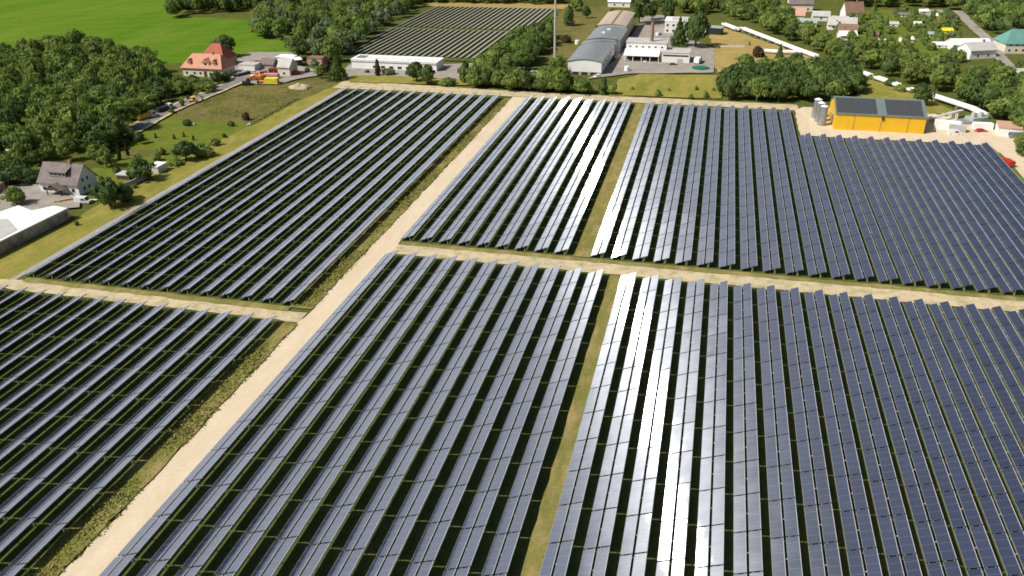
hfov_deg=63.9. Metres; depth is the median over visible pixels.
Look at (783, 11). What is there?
broadleaf tree
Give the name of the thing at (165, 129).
garden meadow
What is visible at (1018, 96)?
broadleaf tree
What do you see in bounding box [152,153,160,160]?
bush
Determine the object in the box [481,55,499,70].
broadleaf tree
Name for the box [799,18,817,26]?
house
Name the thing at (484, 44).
module row
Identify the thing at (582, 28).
lawn
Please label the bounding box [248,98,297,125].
ditch growth
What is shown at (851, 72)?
broadleaf tree
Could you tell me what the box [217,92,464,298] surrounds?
solar row
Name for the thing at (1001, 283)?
solar row
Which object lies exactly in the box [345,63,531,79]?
forecourt
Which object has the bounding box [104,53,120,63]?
broadleaf tree
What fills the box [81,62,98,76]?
broadleaf tree
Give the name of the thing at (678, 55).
annex
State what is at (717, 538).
solar row
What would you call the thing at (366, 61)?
hall
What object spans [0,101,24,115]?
broadleaf tree
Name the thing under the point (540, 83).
broadleaf tree
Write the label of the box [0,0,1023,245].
ground
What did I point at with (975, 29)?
street
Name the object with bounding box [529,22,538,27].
broadleaf tree
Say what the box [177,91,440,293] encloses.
solar row
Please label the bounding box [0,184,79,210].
house yard
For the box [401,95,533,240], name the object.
solar row
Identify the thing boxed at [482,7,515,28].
module row
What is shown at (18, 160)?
broadleaf tree
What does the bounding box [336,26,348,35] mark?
broadleaf tree
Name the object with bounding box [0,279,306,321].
cross road
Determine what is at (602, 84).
columnar tree
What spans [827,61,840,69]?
broadleaf tree
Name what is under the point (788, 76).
broadleaf tree
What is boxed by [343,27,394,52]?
module row
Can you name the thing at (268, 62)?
shed
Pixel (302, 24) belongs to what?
broadleaf tree
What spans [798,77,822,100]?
broadleaf tree
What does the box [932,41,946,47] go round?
garden hut
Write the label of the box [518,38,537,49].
broadleaf tree
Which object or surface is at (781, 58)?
broadleaf tree
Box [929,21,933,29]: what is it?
bush
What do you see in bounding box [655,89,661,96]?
bush
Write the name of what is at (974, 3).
broadleaf tree
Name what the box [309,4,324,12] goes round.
broadleaf tree
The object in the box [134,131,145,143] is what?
broadleaf tree
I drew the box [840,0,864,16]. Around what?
house
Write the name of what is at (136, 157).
bush
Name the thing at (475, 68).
broadleaf tree
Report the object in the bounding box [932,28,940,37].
bush
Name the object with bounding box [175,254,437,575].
solar row
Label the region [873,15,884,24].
conifer tree
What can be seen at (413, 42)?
module row
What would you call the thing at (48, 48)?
broadleaf tree
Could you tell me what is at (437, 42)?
module row
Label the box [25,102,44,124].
broadleaf tree
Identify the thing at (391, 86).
road
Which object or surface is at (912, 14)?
conifer tree
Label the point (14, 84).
broadleaf tree
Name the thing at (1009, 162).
truck
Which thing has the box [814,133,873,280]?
solar row
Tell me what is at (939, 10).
gravel lot
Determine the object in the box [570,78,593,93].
broadleaf tree
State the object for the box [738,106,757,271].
solar row
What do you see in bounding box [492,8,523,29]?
module row
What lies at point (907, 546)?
solar row
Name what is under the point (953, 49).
conifer tree
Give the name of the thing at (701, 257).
solar row
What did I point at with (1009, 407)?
solar row
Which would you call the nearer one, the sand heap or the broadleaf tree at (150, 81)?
the broadleaf tree at (150, 81)
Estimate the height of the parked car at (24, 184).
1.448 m
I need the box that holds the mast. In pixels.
[553,0,555,57]
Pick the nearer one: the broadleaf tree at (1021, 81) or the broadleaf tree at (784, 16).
the broadleaf tree at (1021, 81)
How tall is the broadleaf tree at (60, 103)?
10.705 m
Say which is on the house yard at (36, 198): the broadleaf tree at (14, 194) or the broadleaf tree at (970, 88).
the broadleaf tree at (14, 194)
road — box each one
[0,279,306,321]
[60,97,525,575]
[332,80,797,109]
[391,244,1023,312]
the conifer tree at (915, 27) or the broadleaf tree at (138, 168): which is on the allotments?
the conifer tree at (915, 27)
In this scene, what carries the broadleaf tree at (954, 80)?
on the ground at (716, 16)
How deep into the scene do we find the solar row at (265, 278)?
229.92 m
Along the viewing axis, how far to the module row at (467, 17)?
521.01 m
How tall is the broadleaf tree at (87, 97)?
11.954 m
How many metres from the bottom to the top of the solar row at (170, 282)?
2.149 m
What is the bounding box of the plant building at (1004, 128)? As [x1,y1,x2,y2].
[995,120,1023,136]
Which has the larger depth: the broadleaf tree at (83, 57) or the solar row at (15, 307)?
the broadleaf tree at (83, 57)
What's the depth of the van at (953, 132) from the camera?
290.13 m
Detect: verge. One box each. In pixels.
[23,278,290,310]
[123,69,268,132]
[399,241,1023,300]
[995,151,1023,183]
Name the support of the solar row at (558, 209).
on the ground at (716, 16)
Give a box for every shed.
[0,182,4,190]
[115,170,133,179]
[149,161,166,173]
[260,58,277,67]
[275,54,298,58]
[277,56,302,65]
[307,55,326,64]
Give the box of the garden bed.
[121,149,156,156]
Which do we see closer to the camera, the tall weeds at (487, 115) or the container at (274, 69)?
the tall weeds at (487, 115)
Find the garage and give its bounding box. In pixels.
[238,62,260,69]
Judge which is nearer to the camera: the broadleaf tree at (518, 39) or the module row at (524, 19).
the broadleaf tree at (518, 39)
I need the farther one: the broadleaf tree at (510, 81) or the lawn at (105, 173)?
the broadleaf tree at (510, 81)
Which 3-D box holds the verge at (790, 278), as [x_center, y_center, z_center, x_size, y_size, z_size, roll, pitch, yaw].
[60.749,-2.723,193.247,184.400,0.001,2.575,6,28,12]
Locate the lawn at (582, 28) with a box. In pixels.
[549,7,612,67]
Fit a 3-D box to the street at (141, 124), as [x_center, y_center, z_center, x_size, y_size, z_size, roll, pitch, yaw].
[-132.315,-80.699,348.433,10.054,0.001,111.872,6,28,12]
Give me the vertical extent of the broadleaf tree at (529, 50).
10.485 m
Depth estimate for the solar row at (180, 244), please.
237.17 m
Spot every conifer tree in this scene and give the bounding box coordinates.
[324,55,347,81]
[669,16,688,47]
[774,43,783,58]
[868,4,876,16]
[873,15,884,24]
[885,15,889,25]
[905,8,917,19]
[911,22,918,29]
[913,29,921,37]
[919,30,924,42]
[926,11,932,25]
[932,10,936,19]
[940,12,950,25]
[948,45,956,52]
[950,20,956,29]
[954,60,960,72]
[956,28,961,37]
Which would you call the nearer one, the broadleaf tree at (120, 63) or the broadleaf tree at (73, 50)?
the broadleaf tree at (120, 63)
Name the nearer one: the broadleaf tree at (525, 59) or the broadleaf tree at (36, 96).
the broadleaf tree at (36, 96)
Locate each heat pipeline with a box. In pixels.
[721,22,819,57]
[764,49,800,53]
[862,70,914,91]
[927,109,963,122]
[932,94,989,115]
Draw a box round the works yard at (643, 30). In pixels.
[588,15,714,78]
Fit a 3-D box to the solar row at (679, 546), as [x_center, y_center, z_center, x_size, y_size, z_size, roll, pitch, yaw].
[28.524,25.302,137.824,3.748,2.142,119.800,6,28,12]
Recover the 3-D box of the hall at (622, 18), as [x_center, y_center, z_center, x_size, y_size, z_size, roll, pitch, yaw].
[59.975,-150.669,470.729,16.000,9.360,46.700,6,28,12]
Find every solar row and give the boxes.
[0,287,27,303]
[0,289,47,318]
[0,291,66,334]
[0,293,86,351]
[0,296,106,369]
[0,298,126,389]
[0,300,147,411]
[0,303,168,434]
[0,305,189,459]
[0,308,210,487]
[0,310,232,520]
[0,313,253,552]
[0,315,276,575]
[24,86,350,277]
[43,87,360,279]
[61,87,372,281]
[80,88,383,283]
[98,88,395,285]
[99,250,398,575]
[119,89,406,287]
[137,89,418,289]
[137,252,417,575]
[157,90,429,291]
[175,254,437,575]
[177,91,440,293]
[198,91,452,296]
[214,255,457,575]
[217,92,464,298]
[238,92,476,301]
[251,257,477,575]
[259,93,488,303]
[280,94,499,304]
[289,259,498,575]
[328,261,518,575]
[366,263,539,575]
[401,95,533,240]
[404,265,560,575]
[419,96,544,240]
[438,96,557,244]
[443,267,582,575]
[457,97,569,245]
[476,98,581,247]
[481,269,603,575]
[495,98,594,248]
[515,99,606,251]
[534,99,619,252]
[539,272,636,575]
[554,100,631,254]
[578,274,658,575]
[590,101,654,255]
[611,102,667,257]
[617,276,681,575]
[632,103,680,259]
[653,103,694,261]
[656,278,704,575]
[675,104,707,265]
[695,280,727,575]
[697,105,720,267]
[719,105,734,269]
[733,283,762,575]
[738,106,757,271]
[752,106,779,273]
[757,285,802,575]
[765,107,802,274]
[779,108,826,276]
[781,287,842,575]
[799,133,849,279]
[805,289,881,575]
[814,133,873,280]
[829,292,921,575]
[830,135,897,284]
[845,135,921,286]
[853,294,961,575]
[861,136,946,288]
[877,137,971,289]
[878,296,1001,575]
[893,138,996,291]
[903,298,1023,575]
[909,139,1021,295]
[925,140,1023,288]
[929,301,1023,521]
[941,140,1023,256]
[954,303,1023,447]
[958,141,1023,227]
[975,142,1023,203]
[980,306,1023,388]
[1006,309,1023,340]
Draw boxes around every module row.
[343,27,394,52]
[349,27,400,52]
[353,28,403,53]
[360,28,409,53]
[366,28,415,53]
[373,29,419,53]
[379,28,426,53]
[384,28,432,54]
[391,29,436,54]
[395,29,441,55]
[402,29,447,55]
[409,29,453,55]
[415,29,459,55]
[420,30,463,56]
[427,6,467,27]
[427,30,469,56]
[434,30,474,56]
[439,7,475,27]
[440,30,480,56]
[444,7,480,27]
[445,30,486,57]
[450,7,485,27]
[452,30,492,57]
[456,7,490,27]
[459,30,498,57]
[461,7,495,27]
[465,7,500,28]
[466,31,502,57]
[471,7,505,28]
[472,31,508,57]
[477,7,510,28]
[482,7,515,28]
[488,7,520,28]
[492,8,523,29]
[498,8,529,29]
[504,8,534,29]
[510,8,539,29]
[521,8,544,25]
[527,8,549,25]
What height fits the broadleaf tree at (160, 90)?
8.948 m
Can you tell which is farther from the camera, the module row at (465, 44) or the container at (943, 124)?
the module row at (465, 44)
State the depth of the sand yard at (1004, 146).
290.70 m
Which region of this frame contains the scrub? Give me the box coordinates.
[186,81,316,121]
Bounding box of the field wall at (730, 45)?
[717,45,744,46]
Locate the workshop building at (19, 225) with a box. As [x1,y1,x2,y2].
[0,205,70,253]
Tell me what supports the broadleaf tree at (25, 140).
on the ground at (716, 16)
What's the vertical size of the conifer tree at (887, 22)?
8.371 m
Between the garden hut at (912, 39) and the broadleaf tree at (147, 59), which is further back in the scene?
the garden hut at (912, 39)
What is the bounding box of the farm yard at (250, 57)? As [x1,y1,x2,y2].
[232,52,324,83]
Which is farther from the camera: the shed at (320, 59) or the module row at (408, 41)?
the module row at (408, 41)
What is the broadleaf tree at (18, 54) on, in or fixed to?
on the ground at (716, 16)
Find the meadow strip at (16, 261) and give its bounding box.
[0,82,340,279]
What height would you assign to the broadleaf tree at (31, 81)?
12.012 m
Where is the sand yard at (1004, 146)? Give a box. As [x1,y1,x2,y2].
[795,107,1023,177]
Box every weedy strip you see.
[25,321,296,575]
[289,98,509,308]
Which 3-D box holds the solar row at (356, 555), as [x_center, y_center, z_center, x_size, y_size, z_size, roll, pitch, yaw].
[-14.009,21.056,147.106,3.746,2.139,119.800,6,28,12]
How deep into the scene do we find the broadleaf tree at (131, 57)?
377.64 m
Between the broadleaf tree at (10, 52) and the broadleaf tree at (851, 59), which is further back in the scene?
the broadleaf tree at (10, 52)
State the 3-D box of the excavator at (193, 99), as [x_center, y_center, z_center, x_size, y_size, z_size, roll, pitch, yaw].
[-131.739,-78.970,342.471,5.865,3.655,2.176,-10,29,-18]
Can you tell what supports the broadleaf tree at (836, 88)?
on the ground at (716, 16)
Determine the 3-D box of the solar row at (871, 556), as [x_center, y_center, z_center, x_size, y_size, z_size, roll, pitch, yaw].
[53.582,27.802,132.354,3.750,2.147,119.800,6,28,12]
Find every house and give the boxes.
[36,159,97,195]
[180,51,235,76]
[203,43,237,62]
[276,58,297,75]
[608,0,631,6]
[786,0,813,11]
[793,7,805,19]
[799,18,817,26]
[811,11,830,20]
[827,16,857,29]
[836,31,857,39]
[838,23,858,31]
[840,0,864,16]
[945,38,989,48]
[957,39,997,58]
[993,29,1023,53]
[1009,68,1023,85]
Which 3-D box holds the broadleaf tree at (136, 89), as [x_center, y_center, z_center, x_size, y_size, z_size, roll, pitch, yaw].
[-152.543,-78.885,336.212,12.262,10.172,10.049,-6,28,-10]
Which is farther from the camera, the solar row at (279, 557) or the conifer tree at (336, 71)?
the conifer tree at (336, 71)
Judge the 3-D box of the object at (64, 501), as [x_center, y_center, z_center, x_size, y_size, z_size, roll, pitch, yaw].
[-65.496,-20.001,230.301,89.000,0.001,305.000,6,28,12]
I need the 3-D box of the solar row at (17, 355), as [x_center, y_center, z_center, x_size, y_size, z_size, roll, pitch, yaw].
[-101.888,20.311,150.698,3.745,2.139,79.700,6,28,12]
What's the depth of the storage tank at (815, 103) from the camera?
309.02 m
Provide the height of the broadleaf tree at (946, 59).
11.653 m
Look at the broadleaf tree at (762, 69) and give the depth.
348.56 m
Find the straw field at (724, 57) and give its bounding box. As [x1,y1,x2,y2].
[709,28,814,72]
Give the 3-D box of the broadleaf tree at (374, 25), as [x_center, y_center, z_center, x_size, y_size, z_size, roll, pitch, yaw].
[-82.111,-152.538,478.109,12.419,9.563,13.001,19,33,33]
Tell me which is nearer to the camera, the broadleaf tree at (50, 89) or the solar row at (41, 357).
the solar row at (41, 357)
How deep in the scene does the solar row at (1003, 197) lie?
244.70 m
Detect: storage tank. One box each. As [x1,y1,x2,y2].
[811,98,822,118]
[814,101,825,121]
[817,105,828,125]
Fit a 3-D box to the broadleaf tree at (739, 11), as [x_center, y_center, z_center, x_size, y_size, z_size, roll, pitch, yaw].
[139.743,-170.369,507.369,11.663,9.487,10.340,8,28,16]
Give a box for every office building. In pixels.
[623,22,668,61]
[664,16,705,34]
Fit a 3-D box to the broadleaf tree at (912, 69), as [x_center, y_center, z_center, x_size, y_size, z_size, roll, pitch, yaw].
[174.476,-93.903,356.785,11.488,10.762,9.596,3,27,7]
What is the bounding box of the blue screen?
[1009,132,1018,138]
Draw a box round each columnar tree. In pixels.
[116,145,121,159]
[124,140,129,155]
[375,59,380,75]
[457,60,469,82]
[563,4,575,25]
[598,77,607,95]
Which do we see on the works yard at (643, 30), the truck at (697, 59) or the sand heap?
the truck at (697, 59)
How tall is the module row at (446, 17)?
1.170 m
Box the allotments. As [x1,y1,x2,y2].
[857,10,959,64]
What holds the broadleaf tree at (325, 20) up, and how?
on the ground at (716, 16)
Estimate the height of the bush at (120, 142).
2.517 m
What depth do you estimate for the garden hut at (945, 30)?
457.52 m
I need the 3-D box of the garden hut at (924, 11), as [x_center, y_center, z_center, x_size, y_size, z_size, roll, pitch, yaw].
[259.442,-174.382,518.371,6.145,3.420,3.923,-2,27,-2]
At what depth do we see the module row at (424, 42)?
447.62 m
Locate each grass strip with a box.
[521,275,620,575]
[573,103,644,257]
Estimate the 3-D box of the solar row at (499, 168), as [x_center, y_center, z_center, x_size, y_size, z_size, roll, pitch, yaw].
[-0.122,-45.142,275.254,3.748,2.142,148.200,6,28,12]
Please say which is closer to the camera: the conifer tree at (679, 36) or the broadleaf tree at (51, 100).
the broadleaf tree at (51, 100)
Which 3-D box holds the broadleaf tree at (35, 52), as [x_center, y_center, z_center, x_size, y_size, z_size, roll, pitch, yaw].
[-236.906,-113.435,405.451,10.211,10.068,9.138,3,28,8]
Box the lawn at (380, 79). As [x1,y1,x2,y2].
[350,75,576,91]
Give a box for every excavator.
[189,94,203,103]
[242,75,259,85]
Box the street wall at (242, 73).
[222,71,250,80]
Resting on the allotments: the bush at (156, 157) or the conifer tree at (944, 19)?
the conifer tree at (944, 19)
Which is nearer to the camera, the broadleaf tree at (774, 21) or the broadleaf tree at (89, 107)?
the broadleaf tree at (89, 107)
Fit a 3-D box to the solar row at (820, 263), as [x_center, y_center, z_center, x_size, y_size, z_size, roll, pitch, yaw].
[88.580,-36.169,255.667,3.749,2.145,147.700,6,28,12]
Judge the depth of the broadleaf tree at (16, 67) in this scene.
368.74 m
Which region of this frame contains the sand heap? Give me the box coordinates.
[288,83,311,89]
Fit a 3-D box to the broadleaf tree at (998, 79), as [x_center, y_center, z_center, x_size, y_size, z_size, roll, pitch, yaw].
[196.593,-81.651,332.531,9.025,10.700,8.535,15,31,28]
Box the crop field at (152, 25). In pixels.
[0,0,300,63]
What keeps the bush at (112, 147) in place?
on the garden meadow at (165, 129)
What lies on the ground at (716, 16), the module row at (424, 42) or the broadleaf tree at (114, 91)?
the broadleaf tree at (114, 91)
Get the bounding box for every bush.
[107,144,120,150]
[111,166,121,172]
[115,139,129,145]
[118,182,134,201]
[125,128,134,135]
[126,134,134,139]
[129,183,136,188]
[131,155,141,160]
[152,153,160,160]
[156,146,167,154]
[166,158,182,165]
[182,119,192,125]
[190,142,215,157]
[209,138,220,145]
[222,72,230,81]
[227,121,234,126]
[242,111,249,120]
[381,68,394,75]
[438,76,456,86]
[561,35,571,42]
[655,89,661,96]
[703,91,708,97]
[752,46,764,57]
[868,73,880,79]
[869,11,878,18]
[884,78,896,85]
[885,35,893,40]
[893,83,911,92]
[896,44,903,54]
[917,16,927,23]
[918,23,926,28]
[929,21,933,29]
[931,35,943,41]
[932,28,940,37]
[936,12,943,20]
[946,30,955,39]
[957,49,967,61]
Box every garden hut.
[889,21,898,26]
[898,12,908,16]
[898,36,914,41]
[918,9,929,13]
[927,31,934,36]
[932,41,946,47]
[941,28,953,32]
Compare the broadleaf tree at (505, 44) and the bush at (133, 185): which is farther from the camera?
the broadleaf tree at (505, 44)
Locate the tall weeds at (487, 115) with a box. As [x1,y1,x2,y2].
[293,99,509,309]
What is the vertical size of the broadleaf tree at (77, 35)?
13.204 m
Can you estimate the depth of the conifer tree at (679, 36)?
431.40 m
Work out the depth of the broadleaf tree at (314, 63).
395.45 m
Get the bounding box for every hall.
[350,54,443,71]
[567,39,615,74]
[586,26,627,53]
[597,10,634,36]
[828,96,927,133]
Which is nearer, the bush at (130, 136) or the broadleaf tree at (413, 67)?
the bush at (130, 136)
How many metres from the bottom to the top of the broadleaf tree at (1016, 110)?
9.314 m
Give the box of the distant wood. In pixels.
[0,0,1023,164]
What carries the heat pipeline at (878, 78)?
on the ground at (716, 16)
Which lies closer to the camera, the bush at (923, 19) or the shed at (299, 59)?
the shed at (299, 59)
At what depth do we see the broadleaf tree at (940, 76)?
342.51 m
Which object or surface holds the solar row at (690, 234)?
on the ground at (716, 16)
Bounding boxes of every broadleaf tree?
[0,42,11,50]
[0,48,14,55]
[0,55,16,67]
[0,74,17,84]
[0,80,13,102]
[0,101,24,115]
[0,106,23,127]
[0,122,20,136]
[0,130,15,150]
[0,153,13,164]
[0,163,30,184]
[0,186,26,203]
[3,63,24,83]
[3,86,30,115]
[8,82,17,87]
[8,100,27,117]
[8,147,25,157]
[8,155,33,168]
[9,126,42,152]
[11,50,35,62]
[15,168,38,182]
[18,55,36,63]
[18,58,45,77]
[18,75,43,87]
[23,69,45,84]
[23,86,36,92]
[24,38,45,51]
[25,48,43,58]
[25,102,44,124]
[25,114,54,143]
[27,90,46,105]
[31,84,62,94]
[38,34,53,52]
[39,105,58,118]
[40,58,50,64]
[41,93,62,106]
[43,44,67,58]
[44,35,71,50]
[44,55,67,71]
[44,67,57,85]
[46,46,68,59]
[46,120,79,144]
[50,68,82,83]
[50,102,88,133]
[53,79,69,86]
[53,101,72,108]
[57,82,87,92]
[59,91,79,103]
[62,43,81,56]
[64,28,85,43]
[64,36,78,44]
[64,56,84,72]
[66,85,85,95]
[70,50,90,64]
[70,73,90,87]
[71,112,100,134]
[77,92,97,104]
[77,101,101,117]
[80,36,101,45]
[80,128,117,148]
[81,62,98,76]
[83,75,106,90]
[86,143,105,162]
[87,58,104,69]
[88,53,100,59]
[88,84,110,95]
[88,177,123,206]
[89,89,107,105]
[91,114,129,140]
[94,97,139,125]
[95,148,113,166]
[97,48,120,61]
[97,66,114,81]
[102,85,135,102]
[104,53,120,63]
[104,61,116,66]
[105,66,132,84]
[112,74,133,88]
[113,59,130,67]
[120,50,141,66]
[120,95,144,119]
[124,63,136,84]
[125,83,153,96]
[125,158,156,177]
[129,45,147,52]
[132,65,155,84]
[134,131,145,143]
[136,47,161,61]
[136,92,160,109]
[137,53,157,67]
[141,76,166,88]
[148,60,172,78]
[148,82,173,102]
[170,140,198,160]
[209,71,225,83]
[210,34,235,50]
[253,21,271,37]
[257,11,275,27]
[270,18,292,39]
[286,36,307,55]
[293,20,310,33]
[293,29,308,40]
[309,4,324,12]
[310,59,319,66]
[313,65,326,77]
[318,36,343,61]
[320,17,334,28]
[321,60,331,73]
[325,21,341,38]
[327,29,352,42]
[330,5,346,11]
[330,7,343,17]
[331,31,354,54]
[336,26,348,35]
[348,29,366,43]
[353,19,371,34]
[365,17,381,31]
[370,7,391,26]
[405,61,422,80]
[416,64,435,82]
[465,64,481,80]
[472,53,487,70]
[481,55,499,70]
[485,46,500,62]
[485,64,494,74]
[493,42,509,62]
[498,40,511,52]
[501,72,518,90]
[505,30,519,38]
[510,37,522,43]
[510,47,519,52]
[511,55,520,67]
[511,68,523,86]
[513,26,527,34]
[514,49,533,69]
[516,70,535,90]
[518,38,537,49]
[519,44,539,65]
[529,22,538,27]
[529,32,544,51]
[532,76,548,91]
[533,66,550,78]
[541,34,550,51]
[544,66,571,92]
[549,55,567,68]
[569,0,583,10]
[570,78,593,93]
[581,5,590,17]
[607,83,616,93]
[630,0,652,23]
[648,0,658,18]
[661,0,674,16]
[673,0,693,12]
[682,9,710,46]
[689,0,705,11]
[715,73,727,95]
[718,65,738,76]
[719,72,738,99]
[720,62,740,73]
[721,0,739,16]
[730,5,747,19]
[734,69,745,94]
[735,53,754,65]
[735,73,751,98]
[746,71,757,77]
[747,61,757,68]
[747,75,769,101]
[753,63,771,76]
[756,57,775,67]
[763,13,784,33]
[764,70,779,80]
[765,76,778,97]
[769,80,790,101]
[774,56,789,65]
[775,9,790,13]
[778,12,794,27]
[779,59,790,66]
[780,71,794,82]
[782,25,799,40]
[786,75,802,99]
[789,52,803,63]
[791,57,804,70]
[796,23,820,44]
[798,74,812,96]
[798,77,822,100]
[805,59,819,71]
[810,67,826,79]
[818,64,829,73]
[822,79,848,97]
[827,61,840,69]
[828,68,840,81]
[833,51,855,61]
[834,53,859,65]
[837,57,848,67]
[837,73,852,95]
[838,40,854,51]
[842,63,862,74]
[845,71,866,94]
[847,70,868,83]
[859,47,886,68]
[861,0,880,5]
[880,0,896,6]
[880,52,901,64]
[895,48,913,57]
[895,56,922,70]
[900,59,929,83]
[911,82,935,100]
[922,0,940,6]
[923,51,956,65]
[930,53,957,70]
[930,64,953,90]
[951,73,977,82]
[953,71,974,98]
[956,78,985,104]
[961,0,972,14]
[963,65,990,73]
[967,0,990,12]
[970,3,1004,29]
[972,84,1005,110]
[985,72,1011,87]
[986,95,1020,118]
[988,60,1004,73]
[991,65,1017,81]
[998,1,1013,6]
[998,12,1021,33]
[999,86,1011,96]
[1001,5,1013,13]
[1007,102,1023,117]
[1008,6,1023,18]
[1009,71,1023,85]
[1012,93,1023,99]
[1015,143,1022,154]
[1017,73,1023,87]
[1019,18,1023,28]
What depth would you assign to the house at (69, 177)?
246.61 m
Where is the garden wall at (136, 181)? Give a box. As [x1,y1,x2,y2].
[123,175,147,185]
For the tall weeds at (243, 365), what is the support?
on the ground at (716, 16)
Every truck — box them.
[136,110,156,120]
[154,102,173,112]
[248,74,265,80]
[694,56,701,63]
[1001,157,1015,167]
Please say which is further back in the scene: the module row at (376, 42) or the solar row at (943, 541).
the module row at (376, 42)
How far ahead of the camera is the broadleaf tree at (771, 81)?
335.35 m
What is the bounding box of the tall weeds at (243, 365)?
[23,321,295,575]
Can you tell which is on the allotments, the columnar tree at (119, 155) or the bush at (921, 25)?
the bush at (921, 25)
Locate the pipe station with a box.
[955,111,988,123]
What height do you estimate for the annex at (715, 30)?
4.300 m
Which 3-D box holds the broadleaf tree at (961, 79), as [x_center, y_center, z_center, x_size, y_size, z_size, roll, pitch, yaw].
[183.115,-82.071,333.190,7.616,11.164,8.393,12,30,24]
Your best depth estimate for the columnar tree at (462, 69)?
365.79 m
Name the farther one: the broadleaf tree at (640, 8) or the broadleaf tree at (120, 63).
the broadleaf tree at (640, 8)
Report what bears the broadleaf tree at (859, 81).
on the ground at (716, 16)
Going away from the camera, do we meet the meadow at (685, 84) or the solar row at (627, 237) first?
the solar row at (627, 237)
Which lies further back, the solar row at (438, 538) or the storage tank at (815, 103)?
the storage tank at (815, 103)
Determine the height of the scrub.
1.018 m
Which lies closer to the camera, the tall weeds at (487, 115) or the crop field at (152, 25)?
the tall weeds at (487, 115)
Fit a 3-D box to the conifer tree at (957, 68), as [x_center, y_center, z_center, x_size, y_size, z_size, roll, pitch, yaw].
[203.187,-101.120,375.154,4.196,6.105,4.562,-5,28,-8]
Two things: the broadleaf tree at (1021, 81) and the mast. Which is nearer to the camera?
the broadleaf tree at (1021, 81)
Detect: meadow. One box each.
[102,108,247,168]
[174,80,338,122]
[417,1,571,8]
[609,74,721,98]
[855,79,958,113]
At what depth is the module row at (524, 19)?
514.52 m
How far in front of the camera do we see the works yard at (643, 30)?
402.43 m
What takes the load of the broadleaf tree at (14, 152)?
on the ground at (716, 16)
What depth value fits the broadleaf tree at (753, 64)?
360.04 m
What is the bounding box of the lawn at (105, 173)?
[91,168,133,184]
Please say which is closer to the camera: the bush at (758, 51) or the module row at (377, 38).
the bush at (758, 51)
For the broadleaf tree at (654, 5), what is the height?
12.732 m
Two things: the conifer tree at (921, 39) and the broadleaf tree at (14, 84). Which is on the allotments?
the conifer tree at (921, 39)
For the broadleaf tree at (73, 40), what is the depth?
426.45 m
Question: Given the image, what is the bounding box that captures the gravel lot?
[925,9,942,15]
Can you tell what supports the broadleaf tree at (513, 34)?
on the ground at (716, 16)
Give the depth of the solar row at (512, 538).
136.74 m
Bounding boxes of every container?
[264,73,279,77]
[264,77,279,84]
[268,67,277,72]
[292,70,299,74]
[933,119,960,129]
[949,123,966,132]
[971,122,993,129]
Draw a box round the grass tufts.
[613,86,714,98]
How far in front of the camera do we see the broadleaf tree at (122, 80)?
340.21 m
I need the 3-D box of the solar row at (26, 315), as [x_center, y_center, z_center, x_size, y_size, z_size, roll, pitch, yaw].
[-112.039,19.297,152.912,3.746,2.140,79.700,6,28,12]
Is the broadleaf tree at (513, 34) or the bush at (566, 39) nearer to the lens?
the broadleaf tree at (513, 34)
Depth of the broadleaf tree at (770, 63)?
363.67 m
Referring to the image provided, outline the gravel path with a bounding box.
[10,88,344,279]
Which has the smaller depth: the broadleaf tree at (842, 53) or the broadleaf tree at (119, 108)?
the broadleaf tree at (119, 108)
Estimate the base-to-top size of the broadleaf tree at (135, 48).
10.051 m
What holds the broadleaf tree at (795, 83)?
on the ground at (716, 16)
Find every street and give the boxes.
[124,69,267,134]
[953,10,1014,67]
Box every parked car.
[17,182,32,186]
[974,128,987,131]
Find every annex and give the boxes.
[661,48,690,62]
[706,25,723,34]
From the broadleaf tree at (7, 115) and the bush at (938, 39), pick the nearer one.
the broadleaf tree at (7, 115)
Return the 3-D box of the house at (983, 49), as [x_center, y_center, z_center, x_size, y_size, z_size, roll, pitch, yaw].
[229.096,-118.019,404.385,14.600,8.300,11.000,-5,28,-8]
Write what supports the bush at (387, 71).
on the forecourt
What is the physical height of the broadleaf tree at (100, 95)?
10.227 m
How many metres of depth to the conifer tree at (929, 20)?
478.77 m
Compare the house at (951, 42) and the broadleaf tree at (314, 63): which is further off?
the house at (951, 42)
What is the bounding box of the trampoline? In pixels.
[692,65,708,69]
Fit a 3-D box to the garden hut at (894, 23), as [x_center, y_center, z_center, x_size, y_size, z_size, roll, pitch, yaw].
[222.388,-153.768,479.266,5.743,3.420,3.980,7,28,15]
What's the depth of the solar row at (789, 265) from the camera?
233.62 m
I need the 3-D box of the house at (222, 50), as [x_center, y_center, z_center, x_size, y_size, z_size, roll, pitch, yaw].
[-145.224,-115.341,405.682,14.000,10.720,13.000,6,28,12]
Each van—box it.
[73,195,91,203]
[947,129,961,134]

